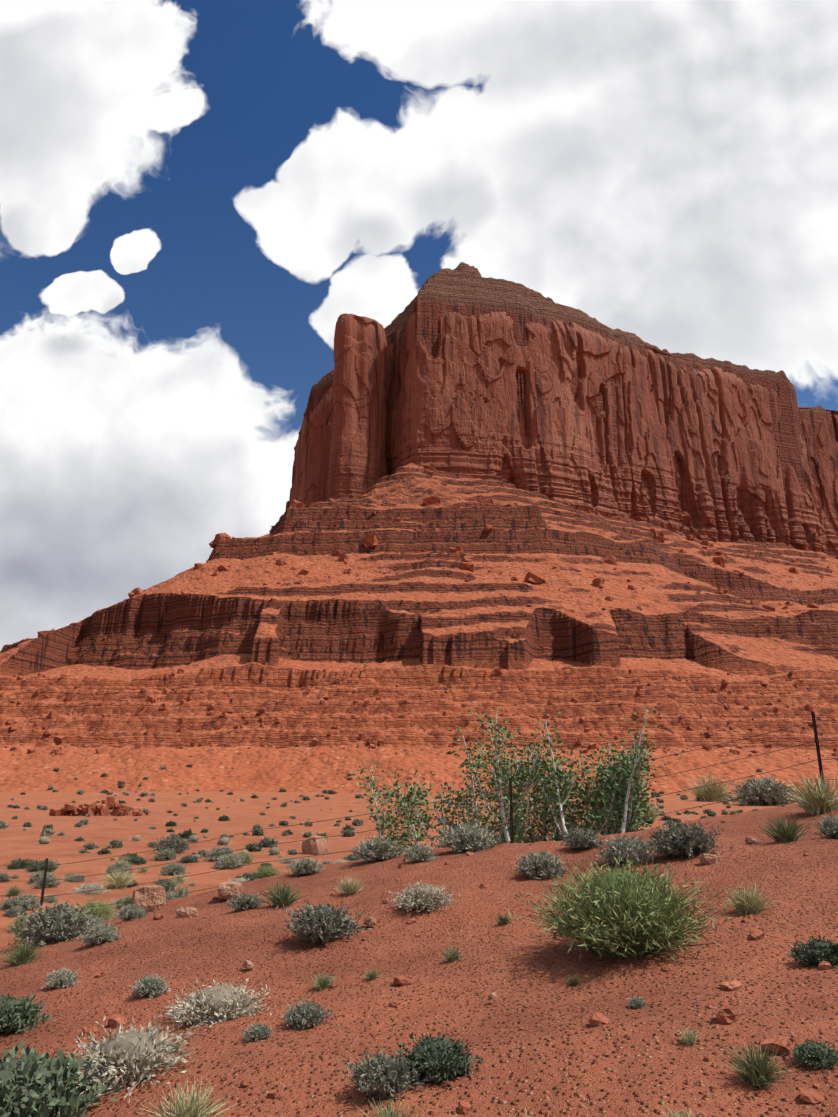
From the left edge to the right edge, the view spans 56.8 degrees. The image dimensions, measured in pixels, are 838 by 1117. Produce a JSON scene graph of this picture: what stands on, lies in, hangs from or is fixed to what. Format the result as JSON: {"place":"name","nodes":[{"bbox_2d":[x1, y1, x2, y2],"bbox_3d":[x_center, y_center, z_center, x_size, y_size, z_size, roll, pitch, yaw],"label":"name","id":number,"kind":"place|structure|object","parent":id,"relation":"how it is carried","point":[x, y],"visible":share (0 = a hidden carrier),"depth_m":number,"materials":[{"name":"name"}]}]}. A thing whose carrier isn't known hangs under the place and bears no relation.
{"place":"outdoors","nodes":[
{"label":"outdoors","id":0,"kind":"place"},
{"bbox_2d":[0,791,837,1116],"bbox_3d":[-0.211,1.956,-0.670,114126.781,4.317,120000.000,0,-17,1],"label":"ground","id":1,"kind":"structure","parent":0,"point":[558,1055],"depth_m":5.74,"materials":[{"name":"red soil"}]},
{"bbox_2d":[0,872,11,881],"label":"scrub","id":2,"kind":"object","parent":1,"relation":"on","point":[4,876],"visible":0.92,"depth_m":23.72,"materials":[{"name":"beige plant"}]},
{"bbox_2d":[0,895,20,909],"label":"scrub","id":3,"kind":"object","parent":1,"relation":"on","point":[5,905],"visible":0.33,"depth_m":18.72,"materials":[{"name":"grey plant"}]},
{"bbox_2d":[3,885,24,896],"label":"grass tuft","id":4,"kind":"object","parent":1,"relation":"on","point":[12,891],"visible":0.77,"depth_m":20.89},
{"bbox_2d":[3,905,24,917],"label":"scrub","id":5,"kind":"object","parent":1,"relation":"on","point":[7,913],"visible":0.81,"depth_m":17.89,"materials":[{"name":"grey plant"}]},
{"bbox_2d":[3,913,32,930],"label":"scrub","id":6,"kind":"object","parent":1,"relation":"on","point":[15,923],"visible":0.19,"depth_m":15.90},
{"bbox_2d":[5,857,36,869],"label":"scrub","id":7,"kind":"object","parent":1,"relation":"on","point":[19,863],"visible":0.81,"depth_m":28.04,"materials":[{"name":"green plant"}]},
{"bbox_2d":[9,920,33,943],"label":"scrub","id":8,"kind":"object","parent":1,"relation":"on","point":[24,939],"visible":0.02,"depth_m":14.12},
{"bbox_2d":[0,939,46,966],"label":"plant tuft","id":9,"kind":"object","parent":1,"relation":"on","point":[22,956],"visible":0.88,"depth_m":7.71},
{"bbox_2d":[0,993,51,1034],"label":"dark plant","id":10,"kind":"object","parent":1,"relation":"on","point":[18,1015],"visible":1,"depth_m":5.63,"materials":[{"name":"green plant"}]},
{"bbox_2d":[8,893,43,910],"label":"sage plant","id":11,"kind":"object","parent":1,"relation":"on","point":[26,903],"visible":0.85,"depth_m":18.77,"materials":[{"name":"grey plant"}]},
{"bbox_2d":[26,870,53,883],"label":"scrub","id":12,"kind":"object","parent":1,"relation":"on","point":[34,876],"visible":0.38,"depth_m":23.57,"materials":[{"name":"grey plant"}]},
{"bbox_2d":[25,858,58,872],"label":"scrub","id":13,"kind":"object","parent":1,"relation":"on","point":[36,866],"visible":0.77,"depth_m":26.70,"materials":[{"name":"green plant"}]},
{"bbox_2d":[36,836,50,843],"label":"scrub","id":14,"kind":"object","parent":1,"relation":"on","point":[43,840],"visible":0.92,"depth_m":40.32,"materials":[{"name":"beige plant"}]},
{"bbox_2d":[30,874,60,888],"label":"scrub","id":15,"kind":"object","parent":1,"relation":"on","point":[48,883],"visible":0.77,"depth_m":22.28,"materials":[{"name":"grey plant"}]},
{"bbox_2d":[40,828,55,835],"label":"scrub","id":16,"kind":"object","parent":1,"relation":"on","point":[47,832],"visible":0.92,"depth_m":47.02,"materials":[{"name":"grey plant"}]},
{"bbox_2d":[43,893,58,902],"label":"scrub","id":17,"kind":"object","parent":1,"relation":"on","point":[50,898],"visible":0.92,"depth_m":19.93,"materials":[{"name":"grey plant"}]},
{"bbox_2d":[8,900,97,946],"bbox_3d":[-4.327,4.336,9.188,0.976,0.512,1.100,7,-18,-24],"label":"sage plant","id":18,"kind":"object","parent":1,"relation":"on","point":[56,923],"visible":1,"depth_m":9.06,"materials":[{"name":"grey plant"}]},
{"bbox_2d":[41,966,80,988],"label":"sage plant","id":19,"kind":"object","parent":1,"relation":"on","point":[62,978],"visible":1,"depth_m":6.55,"materials":[{"name":"grey plant"}]},
{"bbox_2d":[0,1038,122,1116],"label":"shrub","id":20,"kind":"object","parent":1,"relation":"on","point":[32,1084],"visible":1,"depth_m":3.95,"materials":[{"name":"green plant"}]},
{"bbox_2d":[67,873,85,881],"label":"scrub","id":21,"kind":"object","parent":1,"relation":"on","point":[78,879],"visible":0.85,"depth_m":23.47,"materials":[{"name":"grey plant"}]},
{"bbox_2d":[67,881,114,894],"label":"scrub","id":22,"kind":"object","parent":1,"relation":"on","point":[87,888],"visible":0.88,"depth_m":21.66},
{"bbox_2d":[83,842,98,849],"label":"scrub","id":23,"kind":"object","parent":1,"relation":"on","point":[87,846],"visible":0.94,"depth_m":36.86,"materials":[{"name":"grey plant"}]},
{"bbox_2d":[72,898,116,919],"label":"scrub","id":24,"kind":"object","parent":1,"relation":"on","point":[104,910],"visible":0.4,"depth_m":17.10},
{"bbox_2d":[49,797,149,815],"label":"rock heap","id":25,"kind":"object","parent":1,"relation":"on","point":[117,808],"visible":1,"depth_m":76.78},
{"bbox_2d":[77,922,122,944],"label":"sage plant","id":26,"kind":"object","parent":1,"relation":"on","point":[97,933],"visible":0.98,"depth_m":7.98,"materials":[{"name":"grey plant"}]},
{"bbox_2d":[107,839,123,847],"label":"scrub","id":27,"kind":"object","parent":1,"relation":"on","point":[117,843],"visible":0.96,"depth_m":37.49,"materials":[{"name":"grey plant"}]},
{"bbox_2d":[97,867,137,888],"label":"dry tuft","id":28,"kind":"object","parent":1,"relation":"on","point":[116,880],"visible":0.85,"depth_m":22.74,"materials":[{"name":"beige plant"}]},
{"bbox_2d":[105,896,131,908],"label":"scrub","id":29,"kind":"object","parent":1,"relation":"on","point":[115,905],"visible":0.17,"depth_m":19.09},
{"bbox_2d":[105,860,134,874],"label":"scrub","id":30,"kind":"object","parent":1,"relation":"on","point":[118,865],"visible":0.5,"depth_m":26.05,"materials":[{"name":"grey plant"}]},
{"bbox_2d":[112,894,131,907],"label":"scrub","id":31,"kind":"object","parent":1,"relation":"on","point":[126,903],"visible":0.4,"depth_m":18.82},
{"bbox_2d":[113,903,148,921],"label":"sage plant","id":32,"kind":"object","parent":1,"relation":"on","point":[128,913],"visible":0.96,"depth_m":9.31,"materials":[{"name":"grey plant"}]},
{"bbox_2d":[64,1014,202,1101],"bbox_3d":[-1.607,2.825,4.385,0.857,0.340,1.096,14,-21,-38],"label":"dry plant","id":33,"kind":"object","parent":1,"relation":"on","point":[137,1053],"visible":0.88,"depth_m":4.33,"materials":[{"name":"plant"}]},
{"bbox_2d":[127,855,146,864],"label":"scrub","id":34,"kind":"object","parent":1,"relation":"on","point":[137,860],"visible":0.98,"depth_m":29.88,"materials":[{"name":"green plant"}]},
{"bbox_2d":[130,973,168,999],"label":"sage plant","id":35,"kind":"object","parent":1,"relation":"on","point":[151,986],"visible":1,"depth_m":5.92,"materials":[{"name":"grey plant"}]},
{"bbox_2d":[148,846,179,860],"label":"scrub","id":36,"kind":"object","parent":1,"relation":"on","point":[167,854],"visible":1,"depth_m":31.55,"materials":[{"name":"grey plant"}]},
{"bbox_2d":[152,878,178,891],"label":"scrub","id":37,"kind":"object","parent":1,"relation":"on","point":[167,884],"visible":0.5,"depth_m":21.76,"materials":[{"name":"grey plant"}]},
{"bbox_2d":[150,835,190,853],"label":"sage plant","id":38,"kind":"object","parent":1,"relation":"on","point":[170,841],"visible":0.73,"depth_m":34.50,"materials":[{"name":"grey plant"}]},
{"bbox_2d":[159,863,190,875],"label":"scrub","id":39,"kind":"object","parent":1,"relation":"on","point":[172,869],"visible":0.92,"depth_m":26.25,"materials":[{"name":"grey plant"}]},
{"bbox_2d":[165,889,189,900],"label":"scrub","id":40,"kind":"object","parent":1,"relation":"on","point":[173,895],"visible":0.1,"depth_m":14.12,"materials":[{"name":"grey plant"}]},
{"bbox_2d":[170,873,189,882],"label":"grass tuft","id":41,"kind":"object","parent":1,"relation":"on","point":[182,879],"visible":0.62,"depth_m":23.79,"materials":[{"name":"beige plant"}]},
{"bbox_2d":[169,884,195,894],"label":"scrub","id":42,"kind":"object","parent":1,"relation":"on","point":[181,889],"visible":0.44,"depth_m":21.16,"materials":[{"name":"beige plant"}]},
{"bbox_2d":[136,1077,236,1116],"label":"dry tuft","id":43,"kind":"object","parent":1,"relation":"on","point":[179,1108],"visible":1,"depth_m":3.56,"materials":[{"name":"yellow plant"}]},
{"bbox_2d":[176,854,197,862],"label":"scrub","id":44,"kind":"object","parent":1,"relation":"on","point":[188,857],"visible":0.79,"depth_m":30.70,"materials":[{"name":"green plant"}]},
{"bbox_2d":[176,829,197,838],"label":"scrub","id":45,"kind":"object","parent":1,"relation":"on","point":[186,834],"visible":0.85,"depth_m":44.48,"materials":[{"name":"green plant"}]},
{"bbox_2d":[158,978,277,1030],"bbox_3d":[-1.361,3.064,5.353,0.864,0.307,0.967,6,-17,-19],"label":"dry plant","id":46,"kind":"object","parent":1,"relation":"on","point":[212,1004],"visible":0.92,"depth_m":5.25,"materials":[{"name":"plant"}]},
{"bbox_2d":[202,845,234,861],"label":"sage plant","id":47,"kind":"object","parent":1,"relation":"on","point":[218,851],"visible":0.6,"depth_m":31.33,"materials":[{"name":"grey plant"}]},
{"bbox_2d":[215,836,233,844],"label":"scrub","id":48,"kind":"object","parent":1,"relation":"on","point":[224,840],"visible":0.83,"depth_m":39.57,"materials":[{"name":"beige plant"}]},
{"bbox_2d":[216,852,245,868],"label":"scrub","id":49,"kind":"object","parent":1,"relation":"on","point":[228,859],"visible":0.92,"depth_m":28.17,"materials":[{"name":"grey plant"}]},
{"bbox_2d":[231,851,255,863],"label":"scrub","id":50,"kind":"object","parent":1,"relation":"on","point":[248,860],"visible":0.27,"depth_m":30.09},
{"bbox_2d":[224,892,263,910],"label":"sage plant","id":51,"kind":"object","parent":1,"relation":"on","point":[242,902],"visible":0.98,"depth_m":8.93,"materials":[{"name":"grey plant"}]},
{"bbox_2d":[235,872,265,880],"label":"scrub","id":52,"kind":"object","parent":1,"relation":"on","point":[251,876],"visible":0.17,"depth_m":23.24,"materials":[{"name":"green plant"}]},
{"bbox_2d":[245,843,262,851],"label":"scrub","id":53,"kind":"object","parent":1,"relation":"on","point":[254,848],"visible":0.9,"depth_m":35.47,"materials":[{"name":"green plant"}]},
{"bbox_2d":[241,1021,273,1042],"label":"sage plant","id":54,"kind":"object","parent":1,"relation":"on","point":[257,1031],"visible":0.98,"depth_m":4.64,"materials":[{"name":"grey plant"}]},
{"bbox_2d":[254,866,281,876],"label":"scrub","id":55,"kind":"object","parent":1,"relation":"on","point":[267,871],"visible":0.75,"depth_m":24.56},
{"bbox_2d":[257,836,278,847],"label":"scrub","id":56,"kind":"object","parent":1,"relation":"on","point":[267,841],"visible":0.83,"depth_m":38.14,"materials":[{"name":"grey plant"}]},
{"bbox_2d":[265,847,282,854],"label":"scrub","id":57,"kind":"object","parent":1,"relation":"on","point":[274,851],"visible":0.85,"depth_m":33.77,"materials":[{"name":"beige plant"}]},
{"bbox_2d":[255,880,307,907],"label":"plant tuft","id":58,"kind":"object","parent":1,"relation":"on","point":[284,895],"visible":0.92,"depth_m":8.91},
{"bbox_2d":[275,857,295,863],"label":"scrub","id":59,"kind":"object","parent":1,"relation":"on","point":[285,861],"visible":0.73,"depth_m":29.84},
{"bbox_2d":[286,857,323,875],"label":"sage plant","id":60,"kind":"object","parent":1,"relation":"on","point":[301,867],"visible":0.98,"depth_m":11.21,"materials":[{"name":"grey plant"}]},
{"bbox_2d":[281,999,332,1029],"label":"sage plant","id":61,"kind":"object","parent":1,"relation":"on","point":[305,1015],"visible":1,"depth_m":4.86,"materials":[{"name":"grey plant"}]},
{"bbox_2d":[309,972,334,989],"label":"plant tuft","id":62,"kind":"object","parent":1,"relation":"on","point":[323,982],"visible":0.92,"depth_m":5.83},
{"bbox_2d":[277,899,370,945],"bbox_3d":[-0.886,3.349,7.140,0.890,0.382,0.799,-12,-20,35],"label":"sage plant","id":63,"kind":"object","parent":1,"relation":"on","point":[321,922],"visible":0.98,"depth_m":7.05,"materials":[{"name":"grey plant"}]},
{"bbox_2d":[340,828,354,836],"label":"scrub","id":64,"kind":"object","parent":1,"relation":"on","point":[348,831],"visible":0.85,"depth_m":46.56,"materials":[{"name":"green plant"}]},
{"bbox_2d":[332,874,371,895],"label":"dry tuft","id":65,"kind":"object","parent":1,"relation":"on","point":[346,889],"visible":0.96,"depth_m":9.08,"materials":[{"name":"beige plant"}]},
{"bbox_2d":[361,968,381,979],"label":"dry tuft","id":66,"kind":"object","parent":1,"relation":"on","point":[372,974],"visible":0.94,"depth_m":5.88,"materials":[{"name":"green plant"}]},
{"bbox_2d":[350,836,406,863],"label":"sage plant","id":67,"kind":"object","parent":1,"relation":"on","point":[379,849],"visible":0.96,"depth_m":11.41,"materials":[{"name":"grey plant"}]},
{"bbox_2d":[337,1045,434,1100],"bbox_3d":[-0.164,2.518,3.784,0.473,0.203,0.424,-8,-18,25],"label":"sage plant","id":68,"kind":"object","parent":1,"relation":"on","point":[385,1074],"visible":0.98,"depth_m":3.75,"materials":[{"name":"grey plant"}]},
{"bbox_2d":[353,1090,427,1116],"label":"plant tuft","id":69,"kind":"object","parent":1,"relation":"on","point":[389,1114],"visible":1,"depth_m":3.34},
{"bbox_2d":[0,262,837,793],"bbox_3d":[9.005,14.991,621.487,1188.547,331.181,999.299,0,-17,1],"label":"butte slopes","id":70,"kind":"structure","parent":1,"relation":"on","point":[418,626],"depth_m":268.51,"materials":[{"name":"stone"}]},
{"bbox_2d":[290,386,332,507],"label":"buttress","id":71,"kind":"structure","parent":70,"relation":"attached to","point":[310,470],"depth_m":497.17,"materials":[{"name":"stone"}]},
{"bbox_2d":[327,313,387,501],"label":"pinnacle","id":72,"kind":"object","parent":70,"relation":"on","point":[358,464],"visible":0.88,"depth_m":454.74,"materials":[{"name":"stone"}]},
{"bbox_2d":[0,632,837,760],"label":"terrace rubble","id":73,"kind":"object","parent":70,"relation":"on","point":[262,710],"visible":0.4,"depth_m":215.94,"materials":[{"name":"stone"}]},
{"bbox_2d":[37,463,837,638],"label":"talus blocks","id":74,"kind":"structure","parent":70,"relation":"on","point":[372,541],"depth_m":343.90,"materials":[{"name":"stone"}]},
{"bbox_2d":[403,841,436,861],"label":"sage plant","id":75,"kind":"object","parent":1,"relation":"on","point":[419,853],"visible":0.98,"depth_m":10.42,"materials":[{"name":"grey plant"}]},
{"bbox_2d":[384,880,459,911],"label":"dry plant","id":76,"kind":"object","parent":1,"relation":"on","point":[425,896],"visible":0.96,"depth_m":7.77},
{"bbox_2d":[7,804,837,1116],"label":"stones","id":77,"kind":"object","parent":1,"relation":"on","point":[783,1044],"visible":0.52,"depth_m":4.22,"materials":[{"name":"stone"}]},
{"bbox_2d":[39,711,824,913],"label":"fence posts","id":78,"kind":"object","parent":1,"relation":"on","point":[510,786],"visible":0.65,"depth_m":13.58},
{"bbox_2d":[393,1032,489,1085],"bbox_3d":[0.114,2.546,3.942,0.464,0.199,0.529,13,-21,-38],"label":"dark plant","id":79,"kind":"object","parent":1,"relation":"on","point":[447,1056],"visible":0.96,"depth_m":3.89,"materials":[{"name":"green plant"}]},
{"bbox_2d":[131,835,761,999],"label":"boulders","id":80,"kind":"object","parent":1,"relation":"on","point":[150,898],"visible":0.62,"depth_m":10.32,"materials":[{"name":"stone"}]},
{"bbox_2d":[437,945,464,961],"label":"plant tuft","id":81,"kind":"object","parent":1,"relation":"on","point":[452,956],"visible":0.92,"depth_m":6.05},
{"bbox_2d":[439,821,497,852],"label":"sage plant","id":82,"kind":"object","parent":1,"relation":"on","point":[467,837],"visible":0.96,"depth_m":11.05,"materials":[{"name":"grey plant"}]},
{"bbox_2d":[492,912,511,925],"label":"plant tuft","id":83,"kind":"object","parent":1,"relation":"on","point":[503,920],"visible":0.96,"depth_m":6.84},
{"bbox_2d":[351,706,666,852],"bbox_3d":[1.866,5.576,16.788,6.884,4.532,3.826,0,-17,1],"label":"tree","id":84,"kind":"object","parent":1,"relation":"on","point":[603,811],"depth_m":16.33,"materials":[{"name":"plant"}]},
{"bbox_2d":[513,848,567,878],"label":"sage plant","id":85,"kind":"object","parent":1,"relation":"on","point":[541,864],"visible":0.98,"depth_m":8.74,"materials":[{"name":"grey plant"}]},
{"bbox_2d":[563,974,580,985],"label":"plant tuft","id":86,"kind":"object","parent":1,"relation":"on","point":[574,981],"visible":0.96,"depth_m":5.14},
{"bbox_2d":[557,827,605,848],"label":"sage plant","id":87,"kind":"object","parent":1,"relation":"on","point":[577,838],"visible":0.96,"depth_m":9.83,"materials":[{"name":"grey plant"}]},
{"bbox_2d":[507,851,740,961],"bbox_3d":[1.486,2.588,5.763,1.573,0.759,1.652,8,-18,-24],"label":"green plant","id":88,"kind":"object","parent":1,"relation":"on","point":[624,912],"visible":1,"depth_m":5.50,"materials":[{"name":"plant"}]},
{"bbox_2d":[588,834,659,863],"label":"sage plant","id":89,"kind":"object","parent":1,"relation":"on","point":[630,848],"visible":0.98,"depth_m":8.84,"materials":[{"name":"grey plant"}]},
{"bbox_2d":[627,995,647,1007],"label":"sage plant","id":90,"kind":"object","parent":1,"relation":"on","point":[635,1002],"visible":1,"depth_m":4.39,"materials":[{"name":"grey plant"}]},
{"bbox_2d":[638,800,664,819],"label":"dry tuft","id":91,"kind":"object","parent":1,"relation":"on","point":[655,812],"visible":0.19,"depth_m":69.89,"materials":[{"name":"beige plant"}]},
{"bbox_2d":[658,1106,704,1116],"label":"dry tuft","id":92,"kind":"object","parent":1,"relation":"on","point":[678,1114],"visible":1,"depth_m":2.99,"materials":[{"name":"beige plant"}]},
{"bbox_2d":[673,1026,703,1044],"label":"dry tuft","id":93,"kind":"object","parent":1,"relation":"on","point":[689,1038],"visible":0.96,"depth_m":3.79,"materials":[{"name":"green plant"}]},
{"bbox_2d":[646,819,732,858],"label":"sage plant","id":94,"kind":"object","parent":1,"relation":"on","point":[678,839],"visible":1,"depth_m":8.70,"materials":[{"name":"grey plant"}]},
{"bbox_2d":[678,772,736,801],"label":"dry tuft","id":95,"kind":"object","parent":1,"relation":"on","point":[710,793],"visible":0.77,"depth_m":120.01,"materials":[{"name":"beige plant"}]},
{"bbox_2d":[719,883,779,914],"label":"dry tuft","id":96,"kind":"object","parent":1,"relation":"on","point":[749,903],"visible":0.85,"depth_m":6.13,"materials":[{"name":"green plant"}]},
{"bbox_2d":[715,1038,798,1088],"bbox_3d":[1.445,2.164,3.333,0.328,0.170,0.346,10,-19,-30],"label":"plant tuft","id":97,"kind":"object","parent":1,"relation":"on","point":[755,1071],"visible":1,"depth_m":3.31,"materials":[{"name":"plant"}]},
{"bbox_2d":[724,775,798,805],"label":"sage plant","id":98,"kind":"object","parent":1,"relation":"on","point":[754,786],"visible":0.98,"depth_m":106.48,"materials":[{"name":"grey plant"}]},
{"bbox_2d":[757,813,818,842],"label":"plant tuft","id":99,"kind":"object","parent":1,"relation":"on","point":[786,833],"visible":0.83,"depth_m":8.69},
{"bbox_2d":[779,771,837,814],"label":"dry tuft","id":100,"kind":"object","parent":1,"relation":"on","point":[812,802],"visible":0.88,"depth_m":10.29,"materials":[{"name":"yellow plant"}]},
{"bbox_2d":[783,934,837,967],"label":"dark plant","id":101,"kind":"object","parent":1,"relation":"on","point":[813,951],"visible":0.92,"depth_m":4.75,"materials":[{"name":"green plant"}]},
{"bbox_2d":[787,1039,837,1068],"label":"shrub","id":102,"kind":"object","parent":1,"relation":"on","point":[811,1053],"visible":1,"depth_m":3.40,"materials":[{"name":"green plant"}]},
{"bbox_2d":[807,813,837,837],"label":"sage plant","id":103,"kind":"object","parent":1,"relation":"on","point":[828,826],"visible":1,"depth_m":8.60,"materials":[{"name":"grey plant"}]},
{"bbox_2d":[0,720,837,912],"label":"fence wires","id":104,"kind":"object","parent":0,"point":[316,838],"visible":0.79,"depth_m":13.71,"materials":[{"name":"metal"}]},
{"bbox_2d":[0,0,837,650],"label":"sky","id":105,"kind":"structure","parent":0,"point":[195,195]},
{"bbox_2d":[285,311,837,558],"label":"cliff","id":106,"kind":"structure","parent":0,"point":[699,459],"depth_m":479.84,"materials":[{"name":"stone"}]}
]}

